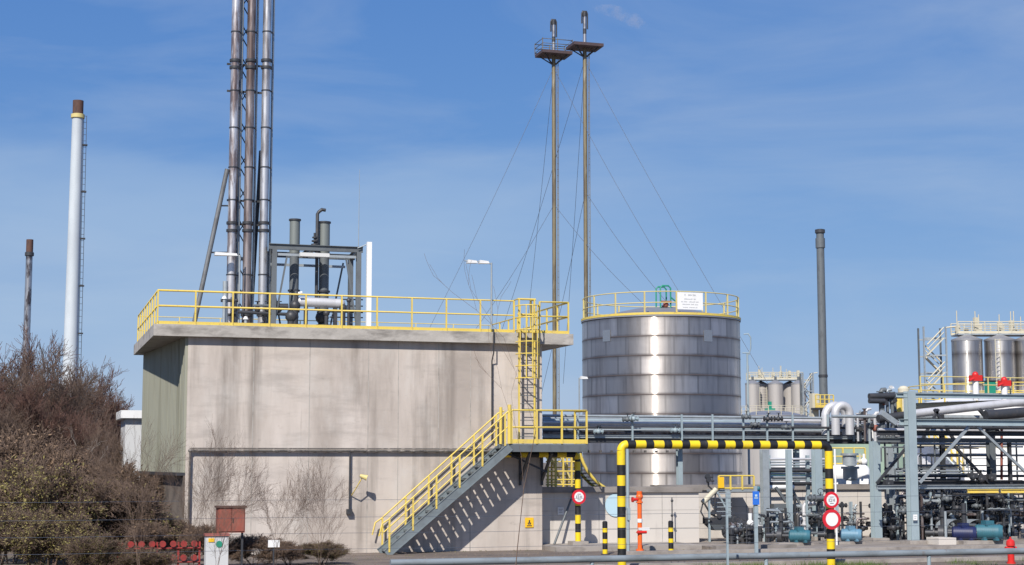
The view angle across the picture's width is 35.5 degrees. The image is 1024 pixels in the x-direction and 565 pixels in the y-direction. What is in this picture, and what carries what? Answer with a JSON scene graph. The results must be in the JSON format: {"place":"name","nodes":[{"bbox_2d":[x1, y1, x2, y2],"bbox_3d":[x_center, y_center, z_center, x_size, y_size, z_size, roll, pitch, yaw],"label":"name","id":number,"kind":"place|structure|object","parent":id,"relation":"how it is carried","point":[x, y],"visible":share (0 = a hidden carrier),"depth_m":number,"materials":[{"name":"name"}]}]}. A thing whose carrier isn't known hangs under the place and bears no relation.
{"place":"outdoors","nodes":[
{"label":"outdoors","id":0,"kind":"place"},
{"bbox_2d":[0,463,1023,564],"bbox_3d":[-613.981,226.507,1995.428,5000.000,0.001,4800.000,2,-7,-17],"label":"ground","id":1,"kind":"structure","parent":0,"point":[22,562],"depth_m":48.40,"materials":[{"name":"soil"}]},
{"bbox_2d":[0,503,43,564],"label":"bush","id":2,"kind":"object","parent":1,"relation":"on","point":[4,521],"visible":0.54,"depth_m":42.76,"materials":[{"name":"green plant"}]},
{"bbox_2d":[21,239,33,389],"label":"chimney","id":3,"kind":"object","parent":1,"relation":"on","point":[29,253],"visible":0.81,"depth_m":170.68,"materials":[{"name":"metal"}]},
{"bbox_2d":[0,394,59,441],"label":"bare tree","id":4,"kind":"object","parent":1,"relation":"on","point":[9,420],"visible":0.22,"depth_m":62.94,"materials":[{"name":"brown plant"}]},
{"bbox_2d":[0,452,64,563],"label":"bush","id":5,"kind":"object","parent":1,"relation":"on","point":[21,467],"visible":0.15,"depth_m":47.28,"materials":[{"name":"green plant"}]},
{"bbox_2d":[0,507,75,564],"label":"bush","id":6,"kind":"object","parent":1,"relation":"on","point":[38,525],"visible":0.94,"depth_m":42.24,"materials":[{"name":"green plant"}]},
{"bbox_2d":[0,429,94,471],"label":"bush","id":7,"kind":"object","parent":1,"relation":"on","point":[7,453],"visible":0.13,"depth_m":54.65,"materials":[{"name":"brown plant"}]},
{"bbox_2d":[0,418,95,460],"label":"bush","id":8,"kind":"object","parent":1,"relation":"on","point":[11,435],"visible":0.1,"depth_m":57.70,"materials":[{"name":"brown plant"}]},
{"bbox_2d":[0,368,104,448],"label":"bare tree","id":9,"kind":"object","parent":1,"relation":"on","point":[26,397],"visible":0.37,"depth_m":64.42,"materials":[{"name":"brown plant"}]},
{"bbox_2d":[2,439,105,549],"bbox_3d":[-15.693,7.287,54.930,4.545,3.862,5.550,6,-9,-41],"label":"bush","id":10,"kind":"object","parent":1,"relation":"on","point":[53,459],"visible":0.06,"depth_m":54.37,"materials":[{"name":"brown plant"}]},
{"bbox_2d":[0,324,112,445],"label":"bare tree","id":11,"kind":"object","parent":1,"relation":"on","point":[18,368],"visible":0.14,"depth_m":84.96,"materials":[{"name":"brown plant"}]},
{"bbox_2d":[0,459,113,564],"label":"bush","id":12,"kind":"object","parent":1,"relation":"on","point":[41,492],"visible":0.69,"depth_m":46.09,"materials":[{"name":"green plant"}]},
{"bbox_2d":[0,340,114,440],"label":"bare tree","id":13,"kind":"object","parent":1,"relation":"on","point":[11,386],"visible":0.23,"depth_m":69.67,"materials":[{"name":"brown plant"}]},
{"bbox_2d":[1,345,120,451],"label":"bare tree","id":14,"kind":"object","parent":1,"relation":"on","point":[71,371],"visible":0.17,"depth_m":81.94,"materials":[{"name":"brown plant"}]},
{"bbox_2d":[42,511,101,564],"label":"bush","id":15,"kind":"object","parent":1,"relation":"on","point":[77,529],"visible":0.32,"depth_m":42.99,"materials":[{"name":"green plant"}]},
{"bbox_2d":[15,360,133,440],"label":"bare tree","id":16,"kind":"object","parent":1,"relation":"on","point":[111,377],"visible":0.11,"depth_m":87.47,"materials":[{"name":"brown plant"}]},
{"bbox_2d":[62,100,87,396],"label":"chimney","id":17,"kind":"object","parent":1,"relation":"on","point":[72,300],"visible":0.81,"depth_m":150.98,"materials":[{"name":"white paint"}]},
{"bbox_2d":[51,406,102,465],"bbox_3d":[-17.828,7.682,65.286,3.939,5.328,5.697,2,-7,-15],"label":"bare tree","id":18,"kind":"object","parent":1,"relation":"on","point":[80,432],"visible":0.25,"depth_m":64.88,"materials":[{"name":"brown plant"}]},
{"bbox_2d":[61,530,138,564],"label":"bush","id":19,"kind":"object","parent":1,"relation":"on","point":[109,548],"visible":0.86,"depth_m":40.27,"materials":[{"name":"green plant"}]},
{"bbox_2d":[26,473,178,564],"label":"bush","id":20,"kind":"object","parent":1,"relation":"on","point":[99,496],"visible":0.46,"depth_m":46.67,"materials":[{"name":"green plant"}]},
{"bbox_2d":[84,426,123,467],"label":"bare tree","id":21,"kind":"object","parent":1,"relation":"on","point":[118,452],"visible":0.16,"depth_m":66.48,"materials":[{"name":"brown plant"}]},
{"bbox_2d":[69,456,164,508],"bbox_3d":[-14.185,7.598,55.831,4.932,3.431,4.039,1,-6,-9],"label":"bush","id":22,"kind":"object","parent":1,"relation":"on","point":[138,476],"visible":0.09,"depth_m":55.01,"materials":[{"name":"brown plant"}]},
{"bbox_2d":[54,389,195,564],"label":"sapling","id":23,"kind":"object","parent":1,"relation":"on","point":[111,470],"visible":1,"depth_m":36.04,"materials":[{"name":"brown plant"}]},
{"bbox_2d":[116,410,141,470],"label":"annex building","id":24,"kind":"structure","parent":1,"relation":"on","point":[127,416],"depth_m":65.78,"materials":[{"name":"white paint"}]},
{"bbox_2d":[103,504,184,549],"bbox_3d":[-10.839,7.405,47.371,2.130,1.837,2.421,-4,-7,30],"label":"bush","id":25,"kind":"object","parent":1,"relation":"on","point":[170,523],"visible":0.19,"depth_m":47.42,"materials":[{"name":"brown plant"}]},
{"bbox_2d":[112,546,180,564],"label":"bush","id":26,"kind":"object","parent":1,"relation":"on","point":[154,558],"visible":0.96,"depth_m":40.09,"materials":[{"name":"brown plant"}]},
{"bbox_2d":[123,519,176,554],"bbox_3d":[-10.218,7.293,44.643,1.751,1.488,2.138,3,-7,-28],"label":"bush","id":27,"kind":"object","parent":1,"relation":"on","point":[157,531],"visible":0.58,"depth_m":44.30,"materials":[{"name":"brown plant"}]},
{"bbox_2d":[117,540,200,564],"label":"red barrier","id":28,"kind":"object","parent":1,"relation":"on","point":[183,557],"visible":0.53,"depth_m":42.13,"materials":[{"name":"plastic"}]},
{"bbox_2d":[150,418,262,564],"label":"sapling","id":29,"kind":"object","parent":1,"relation":"on","point":[215,480],"visible":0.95,"depth_m":37.17,"materials":[{"name":"brown plant"}]},
{"bbox_2d":[178,437,280,564],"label":"sapling","id":30,"kind":"object","parent":1,"relation":"on","point":[238,501],"visible":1,"depth_m":35.46,"materials":[{"name":"brown plant"}]},
{"bbox_2d":[243,453,324,564],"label":"sapling","id":31,"kind":"object","parent":1,"relation":"on","point":[266,512],"visible":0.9,"depth_m":36.96,"materials":[{"name":"brown plant"}]},
{"bbox_2d":[277,451,362,562],"bbox_3d":[-4.497,5.452,37.160,2.016,3.440,2.274,1,-6,-9],"label":"sapling","id":32,"kind":"object","parent":1,"relation":"on","point":[311,493],"visible":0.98,"depth_m":37.09,"materials":[{"name":"brown plant"}]},
{"bbox_2d":[134,324,668,555],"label":"concrete building","id":33,"kind":"structure","parent":1,"relation":"on","point":[396,416],"depth_m":53.41,"materials":[{"name":"concrete"}]},
{"bbox_2d":[226,0,243,325],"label":"exhaust stack","id":34,"kind":"object","parent":33,"relation":"on","point":[232,222],"visible":0.89,"depth_m":57.38,"materials":[{"name":"silver metal"}]},
{"bbox_2d":[192,169,228,321],"bbox_3d":[-10.671,-1.335,56.762,1.209,5.520,0.215,2,-7,-17],"label":"diagonal strut","id":35,"kind":"object","parent":34,"relation":"attached to","point":[212,236],"visible":0.9,"depth_m":56.69,"materials":[{"name":"metal"}]},
{"bbox_2d":[227,0,261,322],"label":"stack support mast","id":36,"kind":"object","parent":33,"relation":"on","point":[257,204],"visible":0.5,"depth_m":58.09,"materials":[{"name":"metal"}]},
{"bbox_2d":[240,0,258,322],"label":"exhaust stack","id":37,"kind":"object","parent":33,"relation":"on","point":[249,199],"visible":0.96,"depth_m":57.52,"materials":[{"name":"silver metal"}]},
{"bbox_2d":[256,0,274,326],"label":"exhaust stack","id":38,"kind":"object","parent":33,"relation":"on","point":[267,68],"visible":0.93,"depth_m":57.70,"materials":[{"name":"metal"}]},
{"bbox_2d":[288,218,300,317],"bbox_3d":[-7.859,-0.154,57.555,0.516,4.298,0.522,2,-7,-17],"label":"silencer","id":39,"kind":"object","parent":33,"relation":"on","point":[294,260],"visible":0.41,"depth_m":57.52,"materials":[{"name":"grey paint"}]},
{"bbox_2d":[266,243,362,326],"bbox_3d":[-7.239,0.415,58.019,3.533,3.270,2.370,2,-7,-17],"label":"roof gantry","id":40,"kind":"object","parent":33,"relation":"on","point":[355,253],"visible":0.56,"depth_m":57.30,"materials":[{"name":"grey metal"}]},
{"bbox_2d":[221,281,288,321],"bbox_3d":[-9.012,0.718,56.388,2.484,1.468,0.240,2,-7,-17],"label":"roof pipework","id":41,"kind":"object","parent":40,"relation":"attached to","point":[255,311],"visible":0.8,"depth_m":56.29,"materials":[{"name":"metal"}]},
{"bbox_2d":[311,208,330,324],"bbox_3d":[-6.900,-0.344,57.788,0.508,4.728,0.836,-4,-8,34],"label":"silencer","id":42,"kind":"object","parent":33,"relation":"on","point":[321,236],"visible":0.64,"depth_m":57.77,"materials":[{"name":"grey paint"}]},
{"bbox_2d":[285,290,362,328],"bbox_3d":[-6.663,1.129,57.038,2.867,1.631,0.536,3,-7,-22],"label":"roof vessel","id":43,"kind":"object","parent":33,"relation":"on","point":[291,316],"visible":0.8,"depth_m":56.90,"materials":[{"name":"metal"}]},
{"bbox_2d":[137,289,514,340],"bbox_3d":[-7.086,1.483,57.957,12.079,1.134,9.632,2,-7,-17],"label":"roof railing","id":44,"kind":"object","parent":33,"relation":"on","point":[147,316],"visible":0.84,"depth_m":53.42,"materials":[{"name":"yellow metal"}]},
{"bbox_2d":[358,242,371,325],"bbox_3d":[-5.291,0.251,57.273,0.506,3.430,0.196,1,-7,-13],"label":"roof post","id":45,"kind":"object","parent":33,"relation":"on","point":[368,275],"visible":0.89,"depth_m":57.27,"materials":[{"name":"white metal"}]},
{"bbox_2d":[492,301,568,333],"bbox_3d":[0.061,1.726,60.129,1.113,1.134,9.630,2,-7,-17],"label":"roof railing","id":46,"kind":"object","parent":33,"relation":"on","point":[556,320],"visible":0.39,"depth_m":56.62,"materials":[{"name":"yellow metal"}]},
{"bbox_2d":[499,405,587,484],"bbox_3d":[1.026,5.543,54.425,2.835,2.700,1.367,2,-7,-17],"label":"stair landing","id":47,"kind":"object","parent":33,"relation":"attached to","point":[566,445],"visible":0.96,"depth_m":53.99,"materials":[{"name":"metal"}]},
{"bbox_2d":[514,298,539,438],"bbox_3d":[0.523,3.007,54.767,0.835,4.977,1.202,2,-7,-17],"label":"caged ladder","id":48,"kind":"object","parent":47,"relation":"on","point":[533,330],"visible":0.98,"depth_m":54.67,"materials":[{"name":"yellow metal"}]},
{"bbox_2d":[424,249,540,564],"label":"sapling","id":49,"kind":"object","parent":1,"relation":"on","point":[503,394],"visible":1,"depth_m":33.57,"materials":[{"name":"brown plant"}]},
{"bbox_2d":[0,494,993,564],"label":"wire fence","id":50,"kind":"object","parent":1,"relation":"on","point":[727,537],"visible":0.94,"depth_m":40.60,"materials":[{"name":"metal"}]},
{"bbox_2d":[390,548,1023,564],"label":"tube barrier","id":51,"kind":"object","parent":1,"relation":"on","point":[591,560],"visible":1,"depth_m":43.51,"materials":[{"name":"metal"}]},
{"bbox_2d":[617,440,834,564],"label":"height portal","id":52,"kind":"object","parent":1,"relation":"on","point":[623,446],"visible":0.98,"depth_m":44.80,"materials":[{"name":"yellow metal"}]},
{"bbox_2d":[759,381,767,409],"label":"silo","id":53,"kind":"object","parent":1,"relation":"on","point":[763,397],"visible":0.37,"depth_m":251.54,"materials":[{"name":"metal"}]},
{"bbox_2d":[746,366,802,380],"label":"silo walkway","id":54,"kind":"structure","parent":53,"relation":"on","point":[760,377],"depth_m":250.78,"materials":[{"name":"metal"}]},
{"bbox_2d":[741,405,807,484],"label":"storage tank","id":55,"kind":"object","parent":1,"relation":"on","point":[754,463],"visible":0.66,"depth_m":185.88,"materials":[{"name":"metal"}]},
{"bbox_2d":[768,377,783,410],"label":"silo","id":56,"kind":"object","parent":1,"relation":"on","point":[775,391],"visible":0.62,"depth_m":248.63,"materials":[{"name":"metal"}]},
{"bbox_2d":[542,484,1023,543],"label":"bund wall","id":57,"kind":"structure","parent":1,"relation":"on","point":[687,498],"depth_m":57.14,"materials":[{"name":"concrete"}]},
{"bbox_2d":[546,453,605,486],"bbox_3d":[2.253,6.757,57.420,2.268,1.377,0.860,2,-7,-17],"label":"stile stair","id":58,"kind":"object","parent":57,"relation":"on","point":[567,475],"visible":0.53,"depth_m":57.28,"materials":[{"name":"yellow metal"}]},
{"bbox_2d":[574,556,1023,564],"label":"yard kerb","id":59,"kind":"structure","parent":1,"relation":"on","point":[933,559],"depth_m":47.56,"materials":[{"name":"concrete"}]},
{"bbox_2d":[815,229,827,466],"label":"chimney","id":60,"kind":"object","parent":1,"relation":"on","point":[821,302],"visible":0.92,"depth_m":165.32,"materials":[{"name":"grey paint"}]},
{"bbox_2d":[951,328,983,392],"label":"silo","id":61,"kind":"object","parent":1,"relation":"on","point":[967,355],"visible":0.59,"depth_m":148.98,"materials":[{"name":"metal"}]},
{"bbox_2d":[950,311,1023,336],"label":"silo walkway","id":62,"kind":"structure","parent":61,"relation":"on","point":[977,329],"depth_m":150.29,"materials":[{"name":"metal"}]},
{"bbox_2d":[984,328,1016,391],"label":"silo","id":63,"kind":"object","parent":1,"relation":"on","point":[1008,359],"visible":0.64,"depth_m":148.99,"materials":[{"name":"metal"}]},
{"bbox_2d":[1015,336,1023,391],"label":"silo","id":64,"kind":"object","parent":1,"relation":"on","point":[1019,347],"visible":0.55,"depth_m":149.43,"materials":[{"name":"metal"}]},
{"bbox_2d":[0,0,1023,462],"label":"sky","id":65,"kind":"structure","parent":0,"point":[894,129],"materials":[{"name":"blue"}]},
{"bbox_2d":[171,549,1023,564],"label":"yard","id":66,"kind":"structure","parent":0,"point":[401,555],"depth_m":50.35,"materials":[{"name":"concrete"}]},
{"bbox_2d":[174,523,215,564],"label":"bush","id":67,"kind":"object","parent":66,"relation":"on","point":[195,529],"visible":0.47,"depth_m":45.35,"materials":[{"name":"brown plant"}]},
{"bbox_2d":[203,533,229,564],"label":"utility box","id":68,"kind":"object","parent":66,"relation":"on","point":[209,556],"visible":0.79,"depth_m":43.64,"materials":[{"name":"white paint"}]},
{"bbox_2d":[214,505,246,564],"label":"red cabinet","id":69,"kind":"object","parent":66,"relation":"on","point":[239,525],"visible":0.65,"depth_m":45.21,"materials":[{"name":"metal"}]},
{"bbox_2d":[228,531,282,564],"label":"bush","id":70,"kind":"object","parent":66,"relation":"on","point":[250,542],"visible":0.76,"depth_m":45.88,"materials":[{"name":"brown plant"}]},
{"bbox_2d":[253,538,304,564],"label":"bush","id":71,"kind":"object","parent":66,"relation":"on","point":[294,555],"visible":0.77,"depth_m":45.81,"materials":[{"name":"brown plant"}]},
{"bbox_2d":[296,539,356,564],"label":"bush","id":72,"kind":"object","parent":66,"relation":"on","point":[336,554],"visible":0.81,"depth_m":46.75,"materials":[{"name":"brown plant"}]},
{"bbox_2d":[372,409,512,554],"bbox_3d":[-2.296,6.631,53.172,4.574,4.829,1.116,2,-7,-17],"label":"outside stair","id":73,"kind":"object","parent":66,"relation":"on","point":[472,475],"visible":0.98,"depth_m":53.04,"materials":[{"name":"metal"}]},
{"bbox_2d":[493,452,588,545],"bbox_3d":[0.961,7.442,54.494,3.280,3.338,0.560,2,-7,-17],"label":"height portal","id":74,"kind":"object","parent":66,"relation":"on","point":[576,456],"visible":0.79,"depth_m":54.75,"materials":[{"name":"metal"}]},
{"bbox_2d":[542,542,701,551],"bbox_3d":[3.660,9.131,55.292,5.275,0.160,2.298,2,-7,-17],"label":"apron","id":75,"kind":"object","parent":66,"relation":"on","point":[611,546],"visible":0.64,"depth_m":54.51,"materials":[{"name":"concrete"}]},
{"bbox_2d":[626,544,1023,554],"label":"kerb","id":76,"kind":"structure","parent":66,"relation":"on","point":[815,549],"depth_m":52.75,"materials":[{"name":"concrete"}]},
{"bbox_2d":[594,556,1023,564],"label":"grass","id":77,"kind":"structure","parent":0,"point":[840,563],"depth_m":46.21,"materials":[{"name":"green plant"}]},
{"bbox_2d":[690,533,1023,549],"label":"pavement","id":78,"kind":"structure","parent":0,"point":[705,543],"depth_m":56.00,"materials":[{"name":"grey concrete"}]},
{"bbox_2d":[700,473,736,541],"bbox_3d":[7.415,8.256,58.373,1.464,2.585,0.826,2,-7,-17],"label":"loading arm","id":79,"kind":"object","parent":78,"relation":"on","point":[717,522],"visible":0.98,"depth_m":58.08},
{"bbox_2d":[707,475,754,521],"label":"valve platform","id":80,"kind":"structure","parent":78,"relation":"on","point":[722,488],"depth_m":59.96,"materials":[{"name":"metal"}]},
{"bbox_2d":[720,516,753,543],"bbox_3d":[8.034,8.805,57.017,1.298,1.000,1.660,2,-7,-17],"label":"pipe skid","id":81,"kind":"object","parent":78,"relation":"on","point":[740,533],"visible":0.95,"depth_m":56.41,"materials":[{"name":"metal"}]},
{"bbox_2d":[749,507,793,541],"bbox_3d":[9.380,8.839,58.333,1.252,1.314,2.368,2,-7,-17],"label":"pipe skid","id":82,"kind":"object","parent":78,"relation":"on","point":[764,528],"visible":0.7,"depth_m":57.68,"materials":[{"name":"grey metal"}]},
{"bbox_2d":[766,513,813,544],"bbox_3d":[9.691,8.583,55.708,1.609,1.102,0.884,0,-6,-4],"label":"pump","id":83,"kind":"object","parent":78,"relation":"on","point":[800,536],"visible":0.99,"depth_m":55.50,"materials":[{"name":"metal"}]},
{"bbox_2d":[759,450,825,541],"bbox_3d":[10.515,8.012,60.129,2.747,3.440,4.031,-1,-6,9],"label":"pipe rack","id":84,"kind":"object","parent":78,"relation":"on","point":[788,473],"visible":0.81,"depth_m":59.37,"materials":[{"name":"metal"}]},
{"bbox_2d":[772,488,825,540],"bbox_3d":[10.616,8.590,59.398,1.786,1.910,2.533,2,-7,-17],"label":"pipe skid","id":85,"kind":"object","parent":78,"relation":"on","point":[802,518],"visible":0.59,"depth_m":58.80,"materials":[{"name":"metal"}]},
{"bbox_2d":[817,526,865,543],"bbox_3d":[11.643,8.672,56.509,1.609,1.102,0.884,0,-6,-4],"label":"pump","id":86,"kind":"object","parent":78,"relation":"on","point":[852,534],"visible":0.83,"depth_m":56.26,"materials":[{"name":"metal"}]},
{"bbox_2d":[837,502,869,537],"bbox_3d":[12.889,9.027,60.885,1.235,1.371,1.381,2,-7,-17],"label":"pipe skid","id":87,"kind":"object","parent":78,"relation":"on","point":[851,520],"visible":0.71,"depth_m":60.77,"materials":[{"name":"metal"}]},
{"bbox_2d":[866,496,906,539],"bbox_3d":[13.990,8.822,59.880,1.036,1.679,2.217,2,-7,-17],"label":"pipe skid","id":88,"kind":"object","parent":78,"relation":"on","point":[889,527],"visible":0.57,"depth_m":59.18,"materials":[{"name":"metal"}]},
{"bbox_2d":[893,489,952,539],"bbox_3d":[15.226,8.579,59.497,1.687,1.953,2.357,2,-7,-17],"label":"pipe skid","id":89,"kind":"object","parent":78,"relation":"on","point":[927,518],"visible":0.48,"depth_m":58.89,"materials":[{"name":"metal"}]},
{"bbox_2d":[831,391,1023,543],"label":"pipe truss","id":90,"kind":"object","parent":78,"relation":"on","point":[924,420],"visible":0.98,"depth_m":59.29,"materials":[{"name":"grey metal"}]},
{"bbox_2d":[876,387,899,437],"bbox_3d":[14.648,5.090,61.702,1.526,2.060,0.756,5,-8,-36],"label":"pipe manifold","id":91,"kind":"object","parent":90,"relation":"attached to","point":[893,402],"visible":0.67,"depth_m":61.47,"materials":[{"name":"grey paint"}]},
{"bbox_2d":[925,507,976,543],"bbox_3d":[15.662,8.626,56.803,1.840,1.260,1.007,0,-6,-4],"label":"pump","id":92,"kind":"object","parent":78,"relation":"on","point":[962,531],"visible":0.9,"depth_m":56.58,"materials":[{"name":"metal"}]},
{"bbox_2d":[923,489,989,536],"bbox_3d":[16.685,8.614,60.221,1.753,2.044,2.434,2,-7,-17],"label":"pipe skid","id":93,"kind":"object","parent":78,"relation":"on","point":[953,512],"visible":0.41,"depth_m":59.55,"materials":[{"name":"metal"}]},
{"bbox_2d":[947,503,1006,543],"bbox_3d":[16.462,8.540,56.743,2.070,1.418,1.130,0,-6,-4],"label":"pump","id":94,"kind":"object","parent":78,"relation":"on","point":[994,531],"visible":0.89,"depth_m":56.39,"materials":[{"name":"metal"}]},
{"bbox_2d":[962,490,1023,539],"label":"pipe skid","id":95,"kind":"object","parent":78,"relation":"on","point":[1000,501],"visible":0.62,"depth_m":59.74,"materials":[{"name":"metal"}]},
{"bbox_2d":[917,326,955,401],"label":"stair tower","id":96,"kind":"structure","parent":0,"point":[933,356],"depth_m":150.30,"materials":[{"name":"metal"}]},
{"label":"tank compound floor","id":97,"kind":"structure","parent":0,"visible":0},
{"bbox_2d":[433,19,677,486],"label":"vent mast","id":98,"kind":"object","parent":97,"relation":"on","point":[553,54],"visible":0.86,"depth_m":119.42,"materials":[{"name":"metal"}]},
{"bbox_2d":[502,10,767,389],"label":"vent mast","id":99,"kind":"object","parent":97,"relation":"on","point":[584,46],"visible":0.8,"depth_m":117.83,"materials":[{"name":"metal"}]},
{"bbox_2d":[581,291,742,486],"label":"storage tank","id":100,"kind":"object","parent":97,"relation":"on","point":[657,360],"visible":0.73,"depth_m":68.90,"materials":[{"name":"silver metal"}]},
{"bbox_2d":[677,292,702,309],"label":"tank sign","id":101,"kind":"object","parent":100,"relation":"attached to","point":[689,301],"visible":1,"depth_m":68.87,"materials":[{"name":"white metal"}]},
{"bbox_2d":[542,411,904,486],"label":"pipe bridge","id":102,"kind":"structure","parent":97,"relation":"on","point":[621,428],"depth_m":63.55,"materials":[{"name":"metal"}]},
{"bbox_2d":[821,401,853,434],"bbox_3d":[13.269,5.470,64.604,1.337,1.375,1.343,2,-7,-17],"label":"expansion loop","id":103,"kind":"object","parent":102,"relation":"attached to","point":[838,408],"visible":0.97,"depth_m":64.02,"materials":[{"name":"metal"}]},
{"bbox_2d":[855,408,878,440],"bbox_3d":[14.545,5.739,64.771,1.174,1.376,1.054,2,-7,-17],"label":"pipe manifold","id":104,"kind":"object","parent":102,"relation":"attached to","point":[869,424],"visible":0.77,"depth_m":64.54,"materials":[{"name":"metal"}]},
{"bbox_2d":[833,453,869,479],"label":"horizontal vessel","id":105,"kind":"object","parent":97,"relation":"on","point":[849,459],"visible":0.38,"depth_m":69.25,"materials":[{"name":"white paint"}]},
{"bbox_2d":[836,466,869,483],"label":"horizontal vessel","id":106,"kind":"object","parent":97,"relation":"on","point":[850,474],"visible":0.3,"depth_m":66.27,"materials":[{"name":"white paint"}]},
{"bbox_2d":[822,444,904,483],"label":"storage tank","id":107,"kind":"object","parent":97,"relation":"on","point":[839,452],"visible":0.02,"depth_m":101.57,"materials":[{"name":"metal"}]},
{"bbox_2d":[908,382,1023,480],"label":"storage tank","id":108,"kind":"object","parent":97,"relation":"on","point":[927,450],"visible":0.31,"depth_m":87.12,"materials":[{"name":"white metal"}]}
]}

